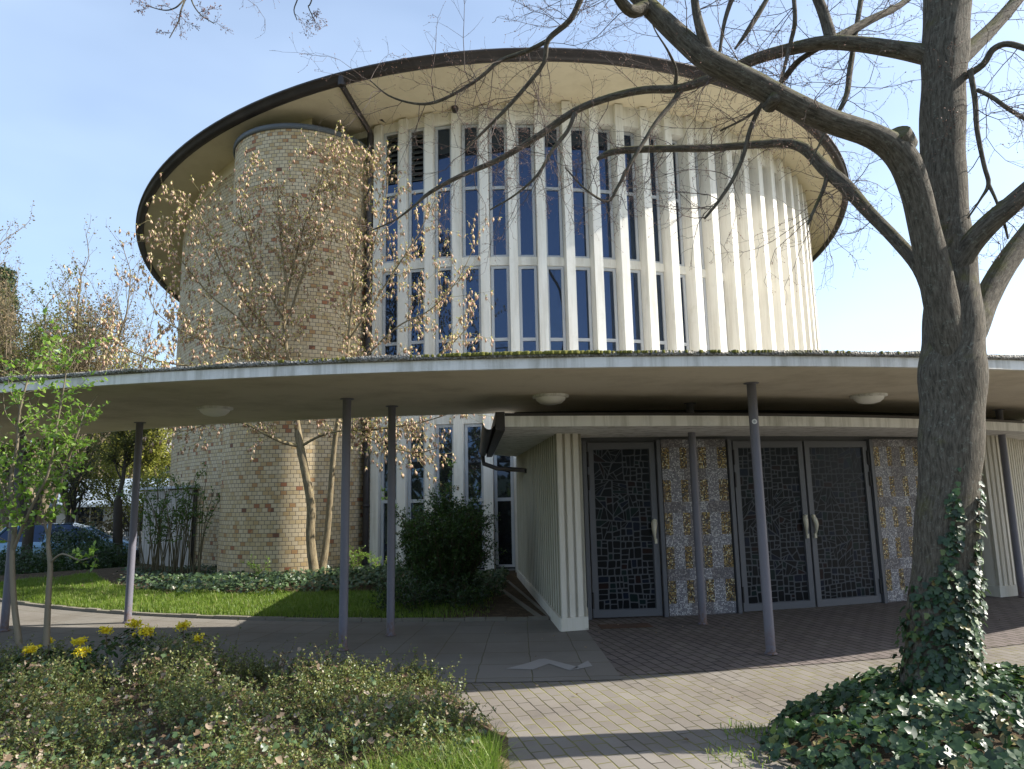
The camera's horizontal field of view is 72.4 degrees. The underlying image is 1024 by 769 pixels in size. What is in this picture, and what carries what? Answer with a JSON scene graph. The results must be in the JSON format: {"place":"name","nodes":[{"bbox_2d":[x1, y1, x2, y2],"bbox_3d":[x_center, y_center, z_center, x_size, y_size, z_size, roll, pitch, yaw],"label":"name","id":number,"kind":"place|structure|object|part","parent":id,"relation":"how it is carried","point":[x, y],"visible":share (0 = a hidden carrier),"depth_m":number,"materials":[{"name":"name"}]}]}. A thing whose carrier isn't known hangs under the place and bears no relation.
{"place":"outdoors","nodes":[
{"label":"outdoors","id":0,"kind":"place"},
{"bbox_2d":[0,504,151,570],"bbox_3d":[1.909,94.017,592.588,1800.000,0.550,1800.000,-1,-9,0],"label":"ground","id":1,"kind":"structure","parent":0,"point":[137,563],"depth_m":24.36,"materials":[{"name":"green plant"}]},
{"bbox_2d":[0,262,34,513],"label":"conifer","id":2,"kind":"object","parent":1,"relation":"on","point":[6,275],"visible":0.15,"depth_m":37.27,"materials":[{"name":"green plant"}]},
{"bbox_2d":[0,543,67,574],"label":"bush","id":3,"kind":"object","parent":1,"relation":"on","point":[42,567],"visible":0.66,"depth_m":16.95,"materials":[{"name":"green plant"}]},
{"bbox_2d":[0,435,76,573],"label":"dark tree","id":4,"kind":"object","parent":1,"relation":"on","point":[27,539],"visible":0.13,"depth_m":18.71,"materials":[{"name":"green plant"}]},
{"bbox_2d":[0,265,121,528],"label":"bare tree","id":5,"kind":"object","parent":1,"relation":"on","point":[37,334],"visible":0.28,"depth_m":26.88,"materials":[{"name":"brown plant"}]},
{"bbox_2d":[0,523,140,564],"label":"parked car","id":6,"kind":"object","parent":1,"relation":"on","point":[39,530],"visible":0.14,"depth_m":22.28,"materials":[{"name":"blue paint"}]},
{"bbox_3d":[-15.030,4.834,22.923,3.120,0.540,1.600,2,-10,-22],"label":"window glass","id":7,"kind":"part","parent":6,"relation":"part of","materials":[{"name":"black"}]},
{"bbox_2d":[29,434,115,522],"bbox_3d":[-15.237,3.514,24.110,2.592,5.471,2.362,-1,-9,0],"label":"dark tree","id":8,"kind":"object","parent":1,"relation":"on","point":[74,488],"visible":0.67,"depth_m":24.41,"materials":[{"name":"green plant"}]},
{"bbox_2d":[31,521,124,571],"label":"juniper","id":9,"kind":"object","parent":1,"relation":"on","point":[70,543],"visible":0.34,"depth_m":19.88,"materials":[{"name":"green plant"}]},
{"bbox_2d":[7,308,148,522],"bbox_3d":[-23.130,2.063,35.558,8.759,12.189,11.045,3,-10,-24],"label":"bare tree","id":10,"kind":"object","parent":1,"relation":"on","point":[54,520],"depth_m":35.83,"materials":[{"name":"brown plant"}]},
{"bbox_2d":[0,200,157,522],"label":"bare tree","id":11,"kind":"object","parent":1,"relation":"on","point":[12,317],"visible":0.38,"depth_m":30.00,"materials":[{"name":"brown plant"}]},
{"bbox_2d":[0,258,175,522],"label":"bare tree","id":12,"kind":"object","parent":1,"relation":"on","point":[145,343],"visible":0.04,"depth_m":33.16,"materials":[{"name":"brown plant"}]},
{"bbox_2d":[57,540,137,570],"bbox_3d":[-10.974,4.553,18.557,1.842,0.862,1.857,-7,-11,33],"label":"bush","id":13,"kind":"object","parent":1,"relation":"on","point":[102,561],"visible":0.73,"depth_m":18.33,"materials":[{"name":"green plant"}]},
{"bbox_2d":[62,502,141,539],"bbox_3d":[-16.671,5.898,28.439,4.477,2.422,3.029,3,-10,-23],"label":"brown bush","id":14,"kind":"object","parent":1,"relation":"on","point":[97,521],"visible":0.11,"depth_m":28.45,"materials":[{"name":"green plant"}]},
{"bbox_2d":[56,330,159,478],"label":"budding tree","id":15,"kind":"object","parent":1,"relation":"on","point":[114,433],"visible":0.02,"depth_m":45.41,"materials":[{"name":"brown plant"}]},
{"bbox_2d":[49,478,168,540],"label":"house","id":16,"kind":"structure","parent":1,"relation":"on","point":[61,516],"depth_m":33.20,"materials":[{"name":"white glass"}]},
{"bbox_2d":[74,499,105,527],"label":"window","id":17,"kind":"structure","parent":16,"relation":"in","point":[81,514],"depth_m":33.15,"materials":[{"name":"black glass"}]},
{"bbox_2d":[46,428,171,521],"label":"house","id":18,"kind":"structure","parent":1,"relation":"on","point":[148,463],"depth_m":47.33,"materials":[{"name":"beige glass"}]},
{"bbox_2d":[91,508,141,555],"bbox_3d":[-14.769,5.772,27.475,4.111,2.246,2.505,-1,-9,0],"label":"brown bush","id":19,"kind":"object","parent":1,"relation":"on","point":[111,523],"visible":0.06,"depth_m":27.39,"materials":[{"name":"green plant"}]},
{"bbox_2d":[73,436,169,559],"bbox_3d":[-14.077,4.328,27.356,5.588,4.886,4.699,2,-9,-20],"label":"tree","id":20,"kind":"object","parent":1,"relation":"on","point":[108,484],"visible":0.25,"depth_m":25.84,"materials":[{"name":"green plant"}]},
{"bbox_2d":[106,531,141,561],"bbox_3d":[-12.783,5.502,23.789,5.756,1.150,0.049,-8,-11,36],"label":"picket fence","id":21,"kind":"object","parent":1,"relation":"on","point":[125,537],"visible":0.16,"depth_m":23.75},
{"bbox_2d":[81,428,169,561],"bbox_3d":[-11.642,2.752,20.896,1.821,5.324,2.084,-7,-10,32],"label":"dark tree","id":22,"kind":"object","parent":1,"relation":"on","point":[127,455],"visible":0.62,"depth_m":20.85,"materials":[{"name":"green plant"}]},
{"bbox_2d":[93,355,171,478],"bbox_3d":[-20.405,3.290,38.458,4.940,10.535,6.163,-7,-11,33],"label":"budding tree","id":23,"kind":"object","parent":1,"relation":"on","point":[148,443],"visible":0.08,"depth_m":38.46,"materials":[{"name":"green plant"}]},
{"bbox_2d":[120,431,171,478],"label":"budding tree","id":24,"kind":"object","parent":1,"relation":"on","point":[160,450],"visible":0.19,"depth_m":39.12,"materials":[{"name":"green plant"}]},
{"bbox_2d":[0,580,548,621],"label":"kerb","id":25,"kind":"structure","parent":1,"relation":"on","point":[537,616],"depth_m":9.37,"materials":[{"name":"concrete"}]},
{"bbox_2d":[136,47,848,577],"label":"church","id":26,"kind":"structure","parent":1,"relation":"on","point":[550,281],"depth_m":15.58,"materials":[{"name":"beige brick"}]},
{"bbox_2d":[380,427,396,565],"bbox_3d":[-2.595,2.388,14.938,0.413,2.975,0.132,-2,-9,8],"label":"window","id":27,"kind":"structure","parent":26,"relation":"in","point":[384,474],"depth_m":14.91,"materials":[{"name":"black glass"}]},
{"bbox_2d":[382,271,397,354],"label":"window","id":28,"kind":"structure","parent":26,"relation":"in","point":[390,307],"depth_m":15.55,"materials":[{"name":"blue glass"}]},
{"bbox_2d":[383,131,398,263],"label":"window","id":29,"kind":"structure","parent":26,"relation":"in","point":[391,186],"depth_m":15.95,"materials":[{"name":"blue glass"}]},
{"bbox_2d":[408,268,424,354],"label":"window","id":30,"kind":"structure","parent":26,"relation":"in","point":[414,275],"depth_m":15.41,"materials":[{"name":"blue glass"}]},
{"bbox_2d":[408,425,424,542],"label":"window","id":31,"kind":"structure","parent":26,"relation":"in","point":[416,484],"depth_m":14.85,"materials":[{"name":"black glass"}]},
{"bbox_2d":[409,128,424,260],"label":"window","id":32,"kind":"structure","parent":26,"relation":"in","point":[418,187],"depth_m":15.83,"materials":[{"name":"blue glass"}]},
{"bbox_2d":[435,125,451,258],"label":"window","id":33,"kind":"structure","parent":26,"relation":"in","point":[443,133],"depth_m":15.75,"materials":[{"name":"blue glass"}]},
{"bbox_2d":[436,267,452,354],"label":"window","id":34,"kind":"structure","parent":26,"relation":"in","point":[445,318],"depth_m":15.32,"materials":[{"name":"blue glass"}]},
{"bbox_2d":[436,424,453,522],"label":"window","id":35,"kind":"structure","parent":26,"relation":"in","point":[442,473],"depth_m":14.83,"materials":[{"name":"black glass"}]},
{"bbox_2d":[462,124,479,256],"bbox_3d":[-0.909,-4.348,15.714,0.406,3.145,0.068,-2,-9,6],"label":"window","id":36,"kind":"structure","parent":26,"relation":"in","point":[470,204],"depth_m":15.69,"materials":[{"name":"blue glass"}]},
{"bbox_2d":[463,266,481,352],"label":"window","id":37,"kind":"structure","parent":26,"relation":"in","point":[475,283],"depth_m":15.29,"materials":[{"name":"blue glass"}]},
{"bbox_2d":[465,424,484,567],"bbox_3d":[-0.773,2.310,14.679,0.406,2.975,0.068,-2,-9,6],"label":"window","id":38,"kind":"structure","parent":26,"relation":"in","point":[473,463],"depth_m":14.77,"materials":[{"name":"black glass"}]},
{"bbox_2d":[489,124,508,256],"bbox_3d":[-0.298,-4.361,15.710,0.404,3.145,0.050,-1,-9,2],"label":"window","id":39,"kind":"structure","parent":26,"relation":"in","point":[500,250],"depth_m":15.68,"materials":[{"name":"blue glass"}]},
{"bbox_2d":[491,266,510,351],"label":"window","id":40,"kind":"structure","parent":26,"relation":"in","point":[500,279],"depth_m":15.29,"materials":[{"name":"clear glass"}]},
{"bbox_2d":[494,455,514,566],"bbox_3d":[-0.163,2.297,14.675,0.404,2.975,0.050,-1,-9,2],"label":"window","id":41,"kind":"structure","parent":26,"relation":"in","point":[503,480],"depth_m":14.62,"materials":[{"name":"black glass"}]},
{"bbox_2d":[515,125,535,256],"bbox_3d":[0.308,-4.367,15.750,0.402,3.145,0.050,-1,-9,-1],"label":"window","id":42,"kind":"structure","parent":26,"relation":"in","point":[527,223],"depth_m":15.70,"materials":[{"name":"blue glass"}]},
{"bbox_2d":[518,266,538,350],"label":"window","id":43,"kind":"structure","parent":26,"relation":"in","point":[528,298],"depth_m":15.33,"materials":[{"name":"blue glass"}]},
{"bbox_2d":[543,126,562,256],"bbox_3d":[0.909,-4.368,15.826,0.401,3.145,0.064,0,-9,-5],"label":"window","id":44,"kind":"structure","parent":26,"relation":"in","point":[554,233],"depth_m":15.78,"materials":[{"name":"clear glass"}]},
{"bbox_2d":[547,266,565,350],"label":"window","id":45,"kind":"structure","parent":26,"relation":"in","point":[555,274],"depth_m":15.40,"materials":[{"name":"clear glass"}]},
{"bbox_2d":[571,127,589,257],"bbox_3d":[1.503,-4.365,15.923,0.401,3.145,0.084,0,-9,-7],"label":"window","id":46,"kind":"structure","parent":26,"relation":"in","point":[581,241],"depth_m":15.89,"materials":[{"name":"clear glass"}]},
{"bbox_2d":[576,267,592,350],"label":"window","id":47,"kind":"structure","parent":26,"relation":"in","point":[583,284],"depth_m":15.50,"materials":[{"name":"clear glass"}]},
{"bbox_2d":[598,129,614,259],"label":"window","id":48,"kind":"structure","parent":26,"relation":"in","point":[608,246],"depth_m":16.01,"materials":[{"name":"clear glass"}]},
{"bbox_2d":[604,268,618,351],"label":"window","id":49,"kind":"structure","parent":26,"relation":"in","point":[611,314],"depth_m":15.62,"materials":[{"name":"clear glass"}]},
{"bbox_2d":[624,132,639,260],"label":"window","id":50,"kind":"structure","parent":26,"relation":"in","point":[632,223],"depth_m":16.14,"materials":[{"name":"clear glass"}]},
{"bbox_2d":[630,270,643,350],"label":"window","id":51,"kind":"structure","parent":26,"relation":"in","point":[635,274],"depth_m":15.78,"materials":[{"name":"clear glass"}]},
{"bbox_2d":[649,136,662,263],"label":"window","id":52,"kind":"structure","parent":26,"relation":"in","point":[656,210],"depth_m":16.34,"materials":[{"name":"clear glass"}]},
{"bbox_2d":[656,272,667,350],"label":"window","id":53,"kind":"structure","parent":26,"relation":"in","point":[659,275],"depth_m":15.97,"materials":[{"name":"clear glass"}]},
{"bbox_2d":[672,140,683,265],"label":"window","id":54,"kind":"structure","parent":26,"relation":"in","point":[675,158],"depth_m":16.59,"materials":[{"name":"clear glass"}]},
{"bbox_2d":[680,275,689,349],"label":"window","id":55,"kind":"structure","parent":26,"relation":"in","point":[682,277],"depth_m":16.21,"materials":[{"name":"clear glass"}]},
{"bbox_2d":[694,152,704,268],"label":"window","id":56,"kind":"structure","parent":26,"relation":"in","point":[695,154],"depth_m":16.85,"materials":[{"name":"white glass"}]},
{"bbox_2d":[702,278,709,349],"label":"window","id":57,"kind":"structure","parent":26,"relation":"in","point":[703,279],"depth_m":16.46,"materials":[{"name":"white glass"}]},
{"bbox_2d":[714,152,722,272],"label":"window","id":58,"kind":"structure","parent":26,"relation":"in","point":[714,152],"depth_m":17.15,"materials":[{"name":"white glass"}]},
{"bbox_2d":[723,283,727,350],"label":"window","id":59,"kind":"structure","parent":26,"relation":"in","point":[723,283],"depth_m":16.77,"materials":[{"name":"white glass"}]},
{"bbox_2d":[0,570,497,617],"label":"lawn grass","id":60,"kind":"structure","parent":0,"point":[234,602],"depth_m":10.76,"materials":[{"name":"green plant"}]},
{"bbox_2d":[381,459,506,598],"bbox_3d":[-1.061,2.252,11.037,1.959,2.195,1.837,-1,-9,0],"label":"evergreen bush","id":61,"kind":"object","parent":60,"relation":"on","point":[444,545],"visible":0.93,"depth_m":10.67,"materials":[{"name":"green plant"}]},
{"bbox_2d":[0,668,509,768],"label":"bed soil","id":62,"kind":"structure","parent":0,"point":[169,742],"depth_m":4.51,"materials":[{"name":"brown soil"}]},
{"bbox_2d":[1,643,50,681],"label":"mahonia","id":63,"kind":"object","parent":62,"relation":"on","point":[29,649],"visible":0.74,"depth_m":5.63,"materials":[{"name":"green plant"}]},
{"bbox_2d":[20,637,70,668],"bbox_3d":[-3.965,2.380,5.966,0.451,0.451,0.438,-1,-9,0],"label":"mahonia","id":64,"kind":"object","parent":62,"relation":"on","point":[49,651],"visible":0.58,"depth_m":5.97,"materials":[{"name":"green plant"}]},
{"bbox_2d":[53,645,104,683],"bbox_3d":[-3.440,2.310,5.566,0.418,0.445,0.427,-1,-9,0],"label":"mahonia","id":65,"kind":"object","parent":62,"relation":"on","point":[82,650],"visible":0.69,"depth_m":5.57,"materials":[{"name":"green plant"}]},
{"bbox_2d":[56,636,101,672],"bbox_3d":[-3.688,2.362,5.908,0.406,0.457,0.411,-9,-12,40],"label":"mahonia","id":66,"kind":"object","parent":62,"relation":"on","point":[79,641],"visible":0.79,"depth_m":5.92,"materials":[{"name":"green plant"}]},
{"bbox_2d":[84,625,128,667],"bbox_3d":[-3.646,2.402,6.252,0.439,0.482,0.451,-1,-9,0],"label":"mahonia","id":67,"kind":"object","parent":62,"relation":"on","point":[106,630],"visible":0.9,"depth_m":6.24,"materials":[{"name":"green plant"}]},
{"bbox_2d":[104,617,160,658],"bbox_3d":[-3.473,2.405,6.404,0.441,0.517,0.440,-1,-9,0],"label":"mahonia","id":68,"kind":"object","parent":62,"relation":"on","point":[134,623],"visible":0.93,"depth_m":6.42,"materials":[{"name":"green plant"}]},
{"bbox_2d":[120,623,163,663],"bbox_3d":[-3.290,2.380,6.175,0.429,0.488,0.391,-4,-9,17],"label":"mahonia","id":69,"kind":"object","parent":62,"relation":"on","point":[147,631],"visible":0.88,"depth_m":6.20,"materials":[{"name":"green plant"}]},
{"bbox_2d":[156,620,209,668],"bbox_3d":[-2.978,2.387,6.321,0.468,0.507,0.428,-1,-9,0],"label":"mahonia","id":70,"kind":"object","parent":62,"relation":"on","point":[185,623],"visible":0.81,"depth_m":6.33,"materials":[{"name":"green plant"}]},
{"bbox_2d":[171,633,222,667],"bbox_3d":[-2.705,2.365,6.019,0.441,0.446,0.471,-1,-9,0],"label":"mahonia","id":71,"kind":"object","parent":62,"relation":"on","point":[197,638],"visible":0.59,"depth_m":6.02,"materials":[{"name":"green plant"}]},
{"bbox_2d":[0,640,487,768],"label":"bed ivy","id":72,"kind":"object","parent":62,"relation":"on","point":[177,763],"visible":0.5,"depth_m":4.05,"materials":[{"name":"green plant"}]},
{"bbox_2d":[0,618,499,768],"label":"shrub","id":73,"kind":"object","parent":62,"relation":"on","point":[220,699],"visible":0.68,"depth_m":4.67,"materials":[{"name":"green plant"}]},
{"bbox_2d":[0,307,112,645],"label":"sapling","id":74,"kind":"object","parent":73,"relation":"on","point":[13,511],"visible":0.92,"depth_m":6.02,"materials":[{"name":"green plant"}]},
{"bbox_2d":[6,395,110,645],"bbox_3d":[-3.916,1.145,5.955,1.023,2.112,0.584,-6,-10,30],"label":"sapling","id":75,"kind":"object","parent":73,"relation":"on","point":[50,515],"visible":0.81,"depth_m":6.03,"materials":[{"name":"green plant"}]},
{"bbox_2d":[302,714,825,768],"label":"grass tufts","id":76,"kind":"object","parent":62,"relation":"on","point":[491,759],"visible":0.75,"depth_m":3.90,"materials":[{"name":"green plant"}]},
{"bbox_2d":[0,565,545,617],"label":"planting soil","id":77,"kind":"structure","parent":0,"point":[505,605],"depth_m":12.04,"materials":[{"name":"brown soil"}]},
{"bbox_2d":[115,462,219,574],"bbox_3d":[-7.326,2.910,15.167,2.741,2.409,1.016,-3,-9,14],"label":"stemmed shrub","id":78,"kind":"object","parent":77,"relation":"on","point":[163,504],"visible":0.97,"depth_m":15.05,"materials":[{"name":"green plant"}]},
{"bbox_2d":[140,485,199,566],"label":"fence","id":79,"kind":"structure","parent":77,"relation":"on","point":[145,545],"depth_m":17.09,"materials":[{"name":"grey metal"}]},
{"bbox_2d":[240,554,269,576],"bbox_3d":[-4.757,3.462,13.089,0.512,0.575,0.453,-1,-9,0],"label":"shrub","id":80,"kind":"object","parent":77,"relation":"on","point":[257,568],"visible":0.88,"depth_m":13.06,"materials":[{"name":"green plant"}]},
{"bbox_2d":[46,120,501,583],"bbox_3d":[-4.263,-0.649,12.768,8.068,8.599,2.778,0,-9,-6],"label":"flowering tree","id":81,"kind":"object","parent":77,"relation":"on","point":[300,444],"visible":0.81,"depth_m":13.09,"materials":[{"name":"yellow plant"}]},
{"bbox_2d":[116,561,508,593],"bbox_3d":[-4.389,3.645,13.578,9.188,0.436,4.581,-5,-10,23],"label":"ground ivy","id":82,"kind":"object","parent":77,"relation":"on","point":[219,580],"visible":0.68,"depth_m":12.34,"materials":[{"name":"green plant"}]},
{"bbox_2d":[349,545,375,567],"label":"shrub","id":83,"kind":"object","parent":77,"relation":"on","point":[352,562],"visible":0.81,"depth_m":13.55,"materials":[{"name":"green plant"}]},
{"bbox_2d":[365,553,396,570],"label":"shrub","id":84,"kind":"object","parent":77,"relation":"on","point":[375,560],"visible":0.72,"depth_m":13.45,"materials":[{"name":"green plant"}]},
{"bbox_2d":[368,570,511,612],"bbox_3d":[-1.027,2.952,10.136,2.087,0.575,1.584,1,-9,-11],"label":"evergreen","id":85,"kind":"object","parent":77,"relation":"on","point":[416,592],"visible":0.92,"depth_m":9.86,"materials":[{"name":"green plant"}]},
{"bbox_2d":[0,573,1023,768],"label":"dead leaves","id":86,"kind":"object","parent":77,"relation":"on","point":[8,757],"visible":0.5,"depth_m":4.49,"materials":[{"name":"brown plant"}]},
{"bbox_2d":[0,602,621,682],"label":"path","id":87,"kind":"structure","parent":0,"point":[489,651],"depth_m":7.86,"materials":[{"name":"grey concrete"}]},
{"bbox_2d":[506,659,591,669],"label":"pale paving slabs","id":88,"kind":"structure","parent":87,"relation":"on","point":[532,665],"depth_m":6.56,"materials":[{"name":"grey concrete"}]},
{"bbox_2d":[0,0,1023,457],"label":"sky","id":89,"kind":"structure","parent":0,"point":[94,101],"materials":[{"name":"blue"}]},
{"bbox_2d":[435,566,1023,768],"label":"forecourt paving","id":90,"kind":"structure","parent":0,"point":[644,721],"depth_m":5.15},
{"bbox_2d":[0,349,1023,655],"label":"canopy","id":91,"kind":"object","parent":90,"relation":"on","point":[392,387],"visible":0.96,"depth_m":7.39,"materials":[{"name":"beige concrete"}]},
{"bbox_2d":[196,405,233,416],"bbox_3d":[-3.534,0.327,8.322,0.410,0.108,0.410,-1,-9,0],"label":"ceiling lamp","id":92,"kind":"object","parent":91,"relation":"attached to","point":[213,410],"visible":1,"depth_m":8.20,"materials":[{"name":"white glass"}]},
{"bbox_2d":[532,393,568,404],"bbox_3d":[0.435,0.177,7.877,0.410,0.108,0.410,-1,-9,0],"label":"ceiling lamp","id":93,"kind":"object","parent":91,"relation":"attached to","point":[550,398],"visible":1,"depth_m":7.75,"materials":[{"name":"white glass"}]},
{"bbox_2d":[850,393,887,403],"bbox_3d":[4.280,0.179,8.393,0.410,0.108,0.410,-1,-9,0],"label":"ceiling lamp","id":94,"kind":"object","parent":91,"relation":"attached to","point":[868,398],"visible":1,"depth_m":8.28,"materials":[{"name":"white glass"}]},
{"bbox_2d":[759,661,1023,768],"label":"ivy mound","id":95,"kind":"object","parent":90,"relation":"on","point":[1006,677],"visible":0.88,"depth_m":4.03,"materials":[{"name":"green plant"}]},
{"bbox_2d":[130,0,1023,696],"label":"bare tree","id":96,"kind":"object","parent":95,"relation":"on","point":[940,256],"visible":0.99,"depth_m":5.16,"materials":[{"name":"grey plant"}]},
{"bbox_2d":[891,468,990,700],"bbox_3d":[2.843,1.453,4.759,0.748,1.747,0.612,-1,-9,0],"label":"climbing ivy","id":97,"kind":"object","parent":96,"relation":"attached to","point":[953,672],"visible":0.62,"depth_m":4.57,"materials":[{"name":"green plant"}]},
{"bbox_2d":[586,595,1023,674],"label":"entrance paving","id":98,"kind":"structure","parent":0,"point":[857,632],"depth_m":7.62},
{"bbox_2d":[598,623,652,628],"bbox_3d":[1.356,2.895,8.400,0.620,0.008,0.240,0,-9,-5],"label":"foot scraper","id":99,"kind":"object","parent":98,"relation":"on","point":[612,626],"visible":1,"depth_m":8.37,"materials":[{"name":"metal"}]},
{"bbox_2d":[479,412,1023,631],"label":"entrance porch","id":100,"kind":"object","parent":98,"relation":"on","point":[840,493],"visible":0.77,"depth_m":9.32,"materials":[{"name":"beige concrete"}]},
{"bbox_2d":[586,442,662,617],"bbox_3d":[1.451,1.866,9.102,0.916,2.220,0.134,-1,-9,-3],"label":"door","id":101,"kind":"structure","parent":100,"relation":"in","point":[623,513],"depth_m":9.11,"materials":[{"name":"grey metal"}]},
{"bbox_2d":[731,441,815,611],"bbox_3d":[3.509,1.876,9.433,1.063,2.220,0.259,-1,-9,-4],"label":"door","id":102,"kind":"structure","parent":100,"relation":"in","point":[787,522],"depth_m":9.43,"materials":[{"name":"grey metal"}]},
{"bbox_2d":[802,441,881,606],"bbox_3d":[4.578,1.893,9.684,1.063,2.220,0.358,-1,-9,-3],"label":"door","id":103,"kind":"structure","parent":100,"relation":"in","point":[838,482],"depth_m":9.70,"materials":[{"name":"grey metal"}]}
]}

